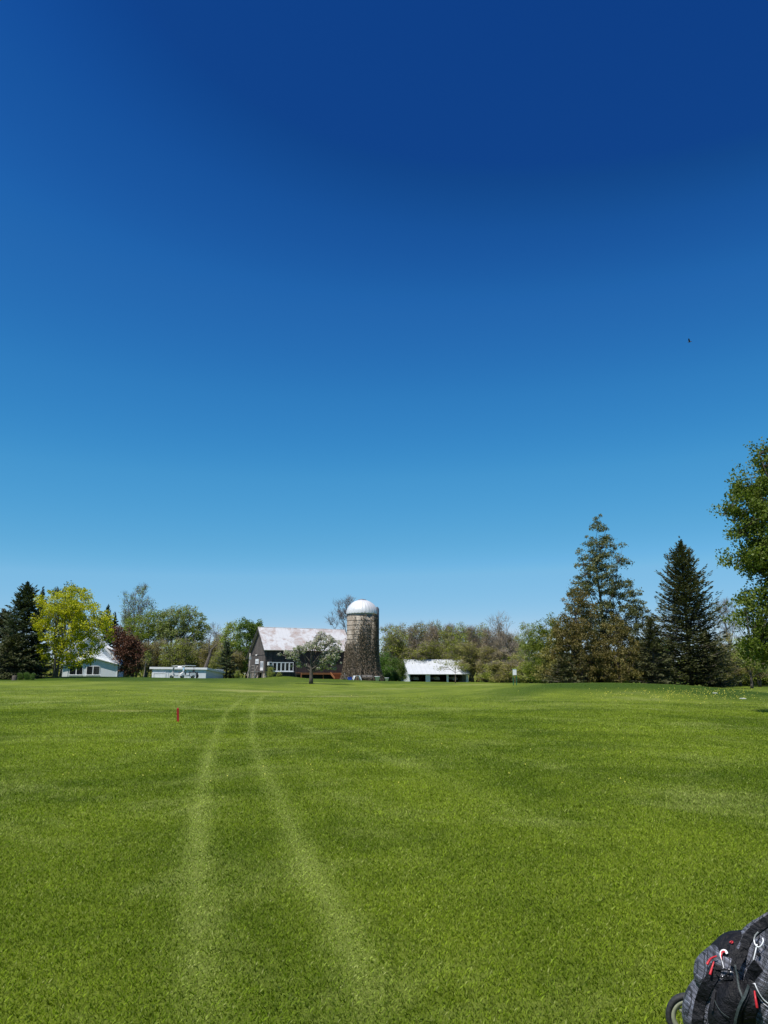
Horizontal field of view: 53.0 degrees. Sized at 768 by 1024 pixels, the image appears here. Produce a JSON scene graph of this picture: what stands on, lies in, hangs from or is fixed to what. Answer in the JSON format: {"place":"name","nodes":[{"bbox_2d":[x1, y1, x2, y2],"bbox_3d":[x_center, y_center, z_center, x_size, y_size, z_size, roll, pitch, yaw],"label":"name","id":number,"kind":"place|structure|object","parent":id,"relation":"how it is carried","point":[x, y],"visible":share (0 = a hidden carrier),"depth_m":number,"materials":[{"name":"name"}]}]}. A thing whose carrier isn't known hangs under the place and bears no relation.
{"place":"outdoors","nodes":[
{"label":"outdoors","id":0,"kind":"place"},
{"bbox_2d":[0,676,767,1023],"bbox_3d":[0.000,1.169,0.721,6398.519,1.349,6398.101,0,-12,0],"label":"ground","id":1,"kind":"structure","parent":0,"point":[246,688],"depth_m":7.22,"materials":[{"name":"green plant"}]},
{"bbox_2d":[0,608,35,667],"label":"spruce tree","id":2,"kind":"object","parent":1,"relation":"on","point":[2,618],"visible":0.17,"depth_m":108.32,"materials":[{"name":"green plant"}]},
{"bbox_2d":[0,633,45,679],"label":"spruce tree","id":3,"kind":"object","parent":1,"relation":"on","point":[8,643],"visible":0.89,"depth_m":98.81,"materials":[{"name":"green plant"}]},
{"bbox_2d":[0,581,53,678],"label":"spruce tree","id":4,"kind":"object","parent":1,"relation":"on","point":[24,603],"visible":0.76,"depth_m":102.41,"materials":[{"name":"green plant"}]},
{"bbox_2d":[27,586,52,676],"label":"spruce tree","id":5,"kind":"object","parent":1,"relation":"on","point":[43,593],"visible":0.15,"depth_m":120.62,"materials":[{"name":"green plant"}]},
{"bbox_2d":[44,580,93,676],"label":"maple tree","id":6,"kind":"object","parent":1,"relation":"on","point":[57,589],"visible":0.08,"depth_m":133.62,"materials":[{"name":"plant"}]},
{"bbox_2d":[26,582,115,677],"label":"maple tree","id":7,"kind":"object","parent":1,"relation":"on","point":[60,648],"visible":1,"depth_m":101.22,"materials":[{"name":"green plant"}]},
{"bbox_2d":[60,636,123,676],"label":"cottage","id":8,"kind":"structure","parent":1,"relation":"on","point":[103,665],"depth_m":115.94,"materials":[{"name":"white wood"}]},
{"bbox_2d":[76,666,82,674],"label":"window","id":9,"kind":"structure","parent":8,"relation":"in","point":[79,671],"depth_m":115.30,"materials":[{"name":"white glass"}]},
{"bbox_2d":[86,666,92,674],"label":"window","id":10,"kind":"structure","parent":8,"relation":"in","point":[89,671],"depth_m":115.52,"materials":[{"name":"white glass"}]},
{"bbox_2d":[93,666,99,674],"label":"window","id":11,"kind":"structure","parent":8,"relation":"in","point":[96,669],"depth_m":115.66,"materials":[{"name":"white glass"}]},
{"bbox_2d":[100,604,116,646],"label":"spruce tree","id":12,"kind":"object","parent":1,"relation":"on","point":[108,608],"visible":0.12,"depth_m":136.79,"materials":[{"name":"green plant"}]},
{"bbox_2d":[109,612,118,647],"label":"spruce tree","id":13,"kind":"object","parent":1,"relation":"on","point":[115,622],"visible":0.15,"depth_m":140.78,"materials":[{"name":"green plant"}]},
{"bbox_2d":[105,624,150,676],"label":"red leaf tree","id":14,"kind":"object","parent":1,"relation":"on","point":[130,653],"visible":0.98,"depth_m":116.55,"materials":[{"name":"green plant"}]},
{"bbox_2d":[118,583,156,676],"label":"poplar tree","id":15,"kind":"object","parent":1,"relation":"on","point":[142,608],"visible":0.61,"depth_m":163.89,"materials":[{"name":"green plant"}]},
{"bbox_2d":[121,606,169,655],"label":"willow tree","id":16,"kind":"object","parent":1,"relation":"on","point":[150,624],"visible":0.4,"depth_m":155.36,"materials":[{"name":"green plant"}]},
{"bbox_2d":[137,640,156,676],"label":"budding tree","id":17,"kind":"object","parent":1,"relation":"on","point":[148,666],"visible":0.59,"depth_m":142.97,"materials":[{"name":"green plant"}]},
{"bbox_2d":[143,652,151,676],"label":"pale sapling","id":18,"kind":"object","parent":1,"relation":"on","point":[146,660],"visible":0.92,"depth_m":123.64,"materials":[{"name":"green plant"}]},
{"bbox_2d":[149,638,166,666],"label":"budding tree","id":19,"kind":"object","parent":1,"relation":"on","point":[157,653],"visible":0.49,"depth_m":147.15,"materials":[{"name":"green plant"}]},
{"bbox_2d":[157,640,180,666],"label":"budding tree","id":20,"kind":"object","parent":1,"relation":"on","point":[167,655],"visible":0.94,"depth_m":144.03,"materials":[{"name":"green plant"}]},
{"bbox_2d":[169,637,184,666],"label":"budding tree","id":21,"kind":"object","parent":1,"relation":"on","point":[177,642],"visible":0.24,"depth_m":146.83,"materials":[{"name":"green plant"}]},
{"bbox_2d":[169,665,185,677],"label":"golf cart","id":22,"kind":"object","parent":1,"relation":"on","point":[171,674],"visible":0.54,"depth_m":121.42,"materials":[{"name":"plastic"}]},
{"bbox_2d":[152,603,212,660],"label":"fan limbed tree","id":23,"kind":"object","parent":1,"relation":"on","point":[173,623],"visible":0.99,"depth_m":153.92,"materials":[{"name":"green plant"}]},
{"bbox_2d":[174,636,198,666],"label":"budding tree","id":24,"kind":"object","parent":1,"relation":"on","point":[186,656],"visible":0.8,"depth_m":144.98,"materials":[{"name":"green plant"}]},
{"bbox_2d":[149,666,224,677],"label":"garage","id":25,"kind":"structure","parent":1,"relation":"on","point":[161,672],"depth_m":127.99,"materials":[{"name":"white paint"}]},
{"bbox_2d":[179,665,195,677],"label":"golf cart","id":26,"kind":"object","parent":1,"relation":"on","point":[191,674],"visible":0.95,"depth_m":119.61,"materials":[{"name":"white paint"}]},
{"bbox_2d":[188,639,203,666],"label":"budding tree","id":27,"kind":"object","parent":1,"relation":"on","point":[195,648],"visible":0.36,"depth_m":148.39,"materials":[{"name":"green plant"}]},
{"bbox_2d":[196,642,216,667],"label":"budding tree","id":28,"kind":"object","parent":1,"relation":"on","point":[204,654],"visible":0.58,"depth_m":145.90,"materials":[{"name":"green plant"}]},
{"bbox_2d":[203,636,216,667],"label":"leaning tree","id":29,"kind":"object","parent":1,"relation":"on","point":[208,657],"visible":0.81,"depth_m":137.74,"materials":[{"name":"grey plant"}]},
{"bbox_2d":[208,622,220,643],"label":"bare tree","id":30,"kind":"object","parent":1,"relation":"on","point":[213,626],"visible":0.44,"depth_m":163.09,"materials":[{"name":"plant"}]},
{"bbox_2d":[210,640,224,670],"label":"budding tree","id":31,"kind":"object","parent":1,"relation":"on","point":[217,647],"visible":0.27,"depth_m":147.17,"materials":[{"name":"green plant"}]},
{"bbox_2d":[208,646,228,668],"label":"budding tree","id":32,"kind":"object","parent":1,"relation":"on","point":[215,660],"visible":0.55,"depth_m":142.75,"materials":[{"name":"green plant"}]},
{"bbox_2d":[215,640,238,677],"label":"spruce tree","id":33,"kind":"object","parent":1,"relation":"on","point":[226,650],"visible":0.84,"depth_m":139.19,"materials":[{"name":"green plant"}]},
{"bbox_2d":[217,618,242,677],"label":"olive tree","id":34,"kind":"object","parent":1,"relation":"on","point":[230,626],"visible":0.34,"depth_m":153.54,"materials":[{"name":"green plant"}]},
{"bbox_2d":[228,649,246,673],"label":"budding tree","id":35,"kind":"object","parent":1,"relation":"on","point":[237,655],"visible":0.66,"depth_m":144.82,"materials":[{"name":"green plant"}]},
{"bbox_2d":[231,617,263,677],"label":"maple tree","id":36,"kind":"object","parent":1,"relation":"on","point":[248,627],"visible":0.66,"depth_m":147.27,"materials":[{"name":"green plant"}]},
{"bbox_2d":[246,665,262,677],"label":"entrance stair","id":37,"kind":"object","parent":1,"relation":"on","point":[254,674],"visible":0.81,"depth_m":128.73,"materials":[{"name":"grey wood"}]},
{"bbox_2d":[265,666,274,676],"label":"shrub","id":38,"kind":"object","parent":1,"relation":"on","point":[270,671],"visible":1,"depth_m":124.22,"materials":[{"name":"green plant"}]},
{"bbox_2d":[246,627,346,677],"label":"barn","id":39,"kind":"structure","parent":1,"relation":"on","point":[268,644],"depth_m":131.29,"materials":[{"name":"metal"}]},
{"bbox_2d":[273,662,293,671],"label":"window","id":40,"kind":"structure","parent":39,"relation":"in","point":[277,666],"depth_m":128.81,"materials":[{"name":"white glass"}]},
{"bbox_2d":[277,630,343,683],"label":"apple tree","id":41,"kind":"object","parent":1,"relation":"on","point":[329,657],"visible":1,"depth_m":93.17,"materials":[{"name":"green plant"}]},
{"bbox_2d":[300,669,340,678],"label":"deck","id":42,"kind":"structure","parent":1,"relation":"on","point":[327,675],"depth_m":129.02,"materials":[{"name":"brown wood"}]},
{"bbox_2d":[323,594,356,634],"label":"bare tree","id":43,"kind":"object","parent":1,"relation":"on","point":[340,614],"visible":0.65,"depth_m":163.73,"materials":[{"name":"plant"}]},
{"bbox_2d":[346,599,378,678],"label":"silo","id":44,"kind":"object","parent":1,"relation":"on","point":[357,608],"visible":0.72,"depth_m":127.92,"materials":[{"name":"concrete"}]},
{"bbox_2d":[340,612,384,680],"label":"climbing vine","id":45,"kind":"object","parent":44,"relation":"attached to","point":[373,667],"visible":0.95,"depth_m":126.62,"materials":[{"name":"brown plant"}]},
{"bbox_2d":[33,655,696,679],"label":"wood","id":46,"kind":"object","parent":1,"relation":"on","point":[138,675],"visible":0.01,"depth_m":207.15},
{"bbox_2d":[379,646,390,674],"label":"shrub","id":47,"kind":"object","parent":1,"relation":"on","point":[383,657],"visible":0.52,"depth_m":142.86,"materials":[{"name":"green plant"}]},
{"bbox_2d":[382,665,393,680],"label":"shrub","id":48,"kind":"object","parent":1,"relation":"on","point":[387,670],"visible":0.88,"depth_m":134.59,"materials":[{"name":"green plant"}]},
{"bbox_2d":[385,655,399,680],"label":"shrub","id":49,"kind":"object","parent":1,"relation":"on","point":[391,663],"visible":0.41,"depth_m":138.80,"materials":[{"name":"green plant"}]},
{"bbox_2d":[379,622,408,673],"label":"budding tree","id":50,"kind":"object","parent":1,"relation":"on","point":[392,650],"visible":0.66,"depth_m":157.16,"materials":[{"name":"green plant"}]},
{"bbox_2d":[385,623,406,671],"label":"budding tree","id":51,"kind":"object","parent":1,"relation":"on","point":[401,631],"visible":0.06,"depth_m":168.70,"materials":[{"name":"green plant"}]},
{"bbox_2d":[390,669,401,680],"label":"shrub","id":52,"kind":"object","parent":1,"relation":"on","point":[395,676],"visible":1,"depth_m":132.50,"materials":[{"name":"green plant"}]},
{"bbox_2d":[395,657,407,680],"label":"shrub","id":53,"kind":"object","parent":1,"relation":"on","point":[402,668],"visible":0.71,"depth_m":141.52,"materials":[{"name":"green plant"}]},
{"bbox_2d":[392,638,420,664],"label":"budding tree","id":54,"kind":"object","parent":1,"relation":"on","point":[401,655],"visible":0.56,"depth_m":156.84,"materials":[{"name":"green plant"}]},
{"bbox_2d":[403,626,430,655],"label":"budding tree","id":55,"kind":"object","parent":1,"relation":"on","point":[415,642],"visible":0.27,"depth_m":163.83,"materials":[{"name":"grey plant"}]},
{"bbox_2d":[407,621,430,647],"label":"budding tree","id":56,"kind":"object","parent":1,"relation":"on","point":[421,628],"visible":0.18,"depth_m":177.00,"materials":[{"name":"grey plant"}]},
{"bbox_2d":[404,640,434,681],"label":"budding tree","id":57,"kind":"object","parent":1,"relation":"on","point":[424,650],"visible":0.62,"depth_m":156.83,"materials":[{"name":"green plant"}]},
{"bbox_2d":[86,688,760,782],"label":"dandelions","id":58,"kind":"object","parent":1,"relation":"on","point":[590,692],"visible":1,"depth_m":48.63,"materials":[{"name":"yellow plant"}]},
{"bbox_2d":[423,623,442,653],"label":"budding tree","id":59,"kind":"object","parent":1,"relation":"on","point":[432,635],"visible":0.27,"depth_m":168.64,"materials":[{"name":"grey plant"}]},
{"bbox_2d":[401,659,469,681],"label":"cart shed","id":60,"kind":"structure","parent":1,"relation":"on","point":[424,667],"depth_m":154.49,"materials":[{"name":"white paint"}]},
{"bbox_2d":[425,619,446,655],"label":"budding tree","id":61,"kind":"object","parent":1,"relation":"on","point":[437,621],"visible":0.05,"depth_m":179.40,"materials":[{"name":"grey plant"}]},
{"bbox_2d":[425,638,449,681],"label":"budding tree","id":62,"kind":"object","parent":1,"relation":"on","point":[437,655],"visible":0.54,"depth_m":158.40,"materials":[{"name":"green plant"}]},
{"bbox_2d":[437,623,462,657],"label":"budding tree","id":63,"kind":"object","parent":1,"relation":"on","point":[447,635],"visible":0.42,"depth_m":166.88,"materials":[{"name":"green plant"}]},
{"bbox_2d":[433,660,469,682],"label":"sapling","id":64,"kind":"object","parent":1,"relation":"on","point":[455,664],"visible":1,"depth_m":117.43,"materials":[{"name":"green plant"}]},
{"bbox_2d":[441,636,464,681],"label":"budding tree","id":65,"kind":"object","parent":1,"relation":"on","point":[456,655],"visible":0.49,"depth_m":159.00,"materials":[{"name":"green plant"}]},
{"bbox_2d":[448,622,472,660],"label":"budding tree","id":66,"kind":"object","parent":1,"relation":"on","point":[460,634],"visible":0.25,"depth_m":166.00,"materials":[{"name":"green plant"}]},
{"bbox_2d":[455,640,481,681],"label":"budding tree","id":67,"kind":"object","parent":1,"relation":"on","point":[471,660],"visible":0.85,"depth_m":154.55,"materials":[{"name":"green plant"}]},
{"bbox_2d":[463,625,483,681],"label":"budding tree","id":68,"kind":"object","parent":1,"relation":"on","point":[473,637],"visible":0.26,"depth_m":164.00,"materials":[{"name":"green plant"}]},
{"bbox_2d":[474,660,485,681],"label":"brush","id":69,"kind":"object","parent":1,"relation":"on","point":[479,679],"visible":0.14,"depth_m":148.37,"materials":[{"name":"green plant"}]},
{"bbox_2d":[474,622,492,647],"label":"budding tree","id":70,"kind":"object","parent":1,"relation":"on","point":[482,636],"visible":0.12,"depth_m":172.70,"materials":[{"name":"green plant"}]},
{"bbox_2d":[474,644,497,681],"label":"budding tree","id":71,"kind":"object","parent":1,"relation":"on","point":[484,655],"visible":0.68,"depth_m":146.60,"materials":[{"name":"green plant"}]},
{"bbox_2d":[478,628,498,660],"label":"budding tree","id":72,"kind":"object","parent":1,"relation":"on","point":[487,642],"visible":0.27,"depth_m":156.19,"materials":[{"name":"green plant"}]},
{"bbox_2d":[472,662,505,682],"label":"brush","id":73,"kind":"object","parent":1,"relation":"on","point":[487,674],"visible":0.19,"depth_m":139.25,"materials":[{"name":"green plant"}]},
{"bbox_2d":[486,647,508,661],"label":"budding tree","id":74,"kind":"object","parent":1,"relation":"on","point":[502,652],"visible":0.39,"depth_m":142.72,"materials":[{"name":"green plant"}]},
{"bbox_2d":[485,658,515,682],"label":"brush","id":75,"kind":"object","parent":1,"relation":"on","point":[495,664],"visible":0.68,"depth_m":134.15,"materials":[{"name":"green plant"}]},
{"bbox_2d":[486,612,518,654],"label":"bare tree","id":76,"kind":"object","parent":1,"relation":"on","point":[500,644],"visible":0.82,"depth_m":146.54,"materials":[{"name":"plant"}]},
{"bbox_2d":[500,631,521,655],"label":"budding tree","id":77,"kind":"object","parent":1,"relation":"on","point":[510,642],"visible":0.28,"depth_m":147.90,"materials":[{"name":"green plant"}]},
{"bbox_2d":[496,658,526,682],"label":"brush","id":78,"kind":"object","parent":1,"relation":"on","point":[509,665],"visible":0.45,"depth_m":124.88,"materials":[{"name":"green plant"}]},
{"bbox_2d":[505,632,526,655],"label":"budding tree","id":79,"kind":"object","parent":1,"relation":"on","point":[519,639],"visible":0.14,"depth_m":157.13,"materials":[{"name":"green plant"}]},
{"bbox_2d":[510,652,533,682],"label":"brush","id":80,"kind":"object","parent":1,"relation":"on","point":[522,657],"visible":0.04,"depth_m":132.29,"materials":[{"name":"green plant"}]},
{"bbox_2d":[506,660,539,682],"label":"brush","id":81,"kind":"object","parent":1,"relation":"on","point":[519,673],"visible":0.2,"depth_m":115.73,"materials":[{"name":"green plant"}]},
{"bbox_2d":[516,621,542,661],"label":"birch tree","id":82,"kind":"object","parent":1,"relation":"on","point":[526,632],"visible":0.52,"depth_m":126.13,"materials":[{"name":"green plant"}]},
{"bbox_2d":[520,612,569,682],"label":"tree","id":83,"kind":"object","parent":1,"relation":"on","point":[535,646],"visible":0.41,"depth_m":94.41,"materials":[{"name":"green plant"}]},
{"bbox_2d":[529,614,589,683],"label":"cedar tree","id":84,"kind":"object","parent":1,"relation":"on","point":[547,658],"visible":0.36,"depth_m":77.48,"materials":[{"name":"green plant"}]},
{"bbox_2d":[540,654,587,682],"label":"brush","id":85,"kind":"object","parent":1,"relation":"on","point":[565,670],"visible":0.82,"depth_m":73.08,"materials":[{"name":"green plant"}]},
{"bbox_2d":[542,580,617,682],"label":"cedar tree","id":86,"kind":"object","parent":1,"relation":"on","point":[583,656],"visible":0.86,"depth_m":75.13,"materials":[{"name":"green plant"}]},
{"bbox_2d":[582,639,626,682],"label":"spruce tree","id":87,"kind":"object","parent":1,"relation":"on","point":[588,680],"visible":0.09,"depth_m":78.92,"materials":[{"name":"green plant"}]},
{"bbox_2d":[564,514,658,651],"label":"cedar tree","id":88,"kind":"object","parent":1,"relation":"on","point":[611,591],"visible":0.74,"depth_m":81.69,"materials":[{"name":"green plant"}]},
{"bbox_2d":[586,612,655,682],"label":"cedar tree","id":89,"kind":"object","parent":1,"relation":"on","point":[623,666],"visible":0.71,"depth_m":75.75,"materials":[{"name":"green plant"}]},
{"bbox_2d":[623,632,670,682],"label":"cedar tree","id":90,"kind":"object","parent":1,"relation":"on","point":[640,658],"visible":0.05,"depth_m":81.98,"materials":[{"name":"green plant"}]},
{"bbox_2d":[628,617,678,684],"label":"spruce tree","id":91,"kind":"object","parent":1,"relation":"on","point":[653,645],"visible":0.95,"depth_m":74.42,"materials":[{"name":"green plant"}]},
{"bbox_2d":[665,992,684,1023],"bbox_3d":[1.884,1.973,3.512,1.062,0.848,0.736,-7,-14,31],"label":"wheel","id":92,"kind":"object","parent":1,"relation":"on","point":[674,1005],"visible":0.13,"depth_m":3.44,"materials":[{"name":"rubber"}]},
{"bbox_2d":[682,912,767,1023],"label":"golf bag","id":93,"kind":"object","parent":92,"relation":"on","point":[728,984],"visible":1,"depth_m":3.06,"materials":[{"name":"black fabric"}]},
{"bbox_2d":[635,536,747,686],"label":"spruce tree","id":94,"kind":"object","parent":1,"relation":"on","point":[686,576],"visible":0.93,"depth_m":76.36,"materials":[{"name":"green plant"}]},
{"bbox_2d":[681,627,732,686],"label":"spruce tree","id":95,"kind":"object","parent":1,"relation":"on","point":[715,683],"visible":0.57,"depth_m":75.09,"materials":[{"name":"green plant"}]},
{"bbox_2d":[710,629,737,682],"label":"budding tree","id":96,"kind":"object","parent":1,"relation":"on","point":[729,636],"visible":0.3,"depth_m":90.07,"materials":[{"name":"green plant"}]},
{"bbox_2d":[714,658,745,684],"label":"brush","id":97,"kind":"object","parent":1,"relation":"on","point":[736,671],"visible":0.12,"depth_m":92.91,"materials":[{"name":"green plant"}]},
{"bbox_2d":[715,597,745,643],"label":"bare tree","id":98,"kind":"object","parent":1,"relation":"on","point":[725,607],"visible":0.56,"depth_m":104.06,"materials":[{"name":"plant"}]},
{"bbox_2d":[725,635,749,685],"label":"budding tree","id":99,"kind":"object","parent":1,"relation":"on","point":[740,683],"visible":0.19,"depth_m":93.72,"materials":[{"name":"green plant"}]},
{"bbox_2d":[709,436,767,670],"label":"maple tree","id":100,"kind":"object","parent":1,"relation":"on","point":[753,560],"visible":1,"depth_m":33.82,"materials":[{"name":"green plant"}]},
{"bbox_2d":[730,673,756,685],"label":"brush","id":101,"kind":"object","parent":1,"relation":"on","point":[745,683],"visible":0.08,"depth_m":97.09,"materials":[{"name":"green plant"}]},
{"bbox_2d":[730,649,767,687],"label":"slender tree","id":102,"kind":"object","parent":1,"relation":"on","point":[757,668],"visible":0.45,"depth_m":78.23,"materials":[{"name":"green plant"}]},
{"bbox_2d":[742,648,767,686],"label":"budding tree","id":103,"kind":"object","parent":1,"relation":"on","point":[761,675],"visible":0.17,"depth_m":89.78,"materials":[{"name":"green plant"}]},
{"bbox_2d":[747,662,767,685],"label":"brush","id":104,"kind":"object","parent":1,"relation":"on","point":[764,681],"visible":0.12,"depth_m":97.45,"materials":[{"name":"green plant"}]},
{"bbox_2d":[0,0,767,661],"label":"sky","id":105,"kind":"structure","parent":0,"point":[305,305],"materials":[{"name":"blue"}]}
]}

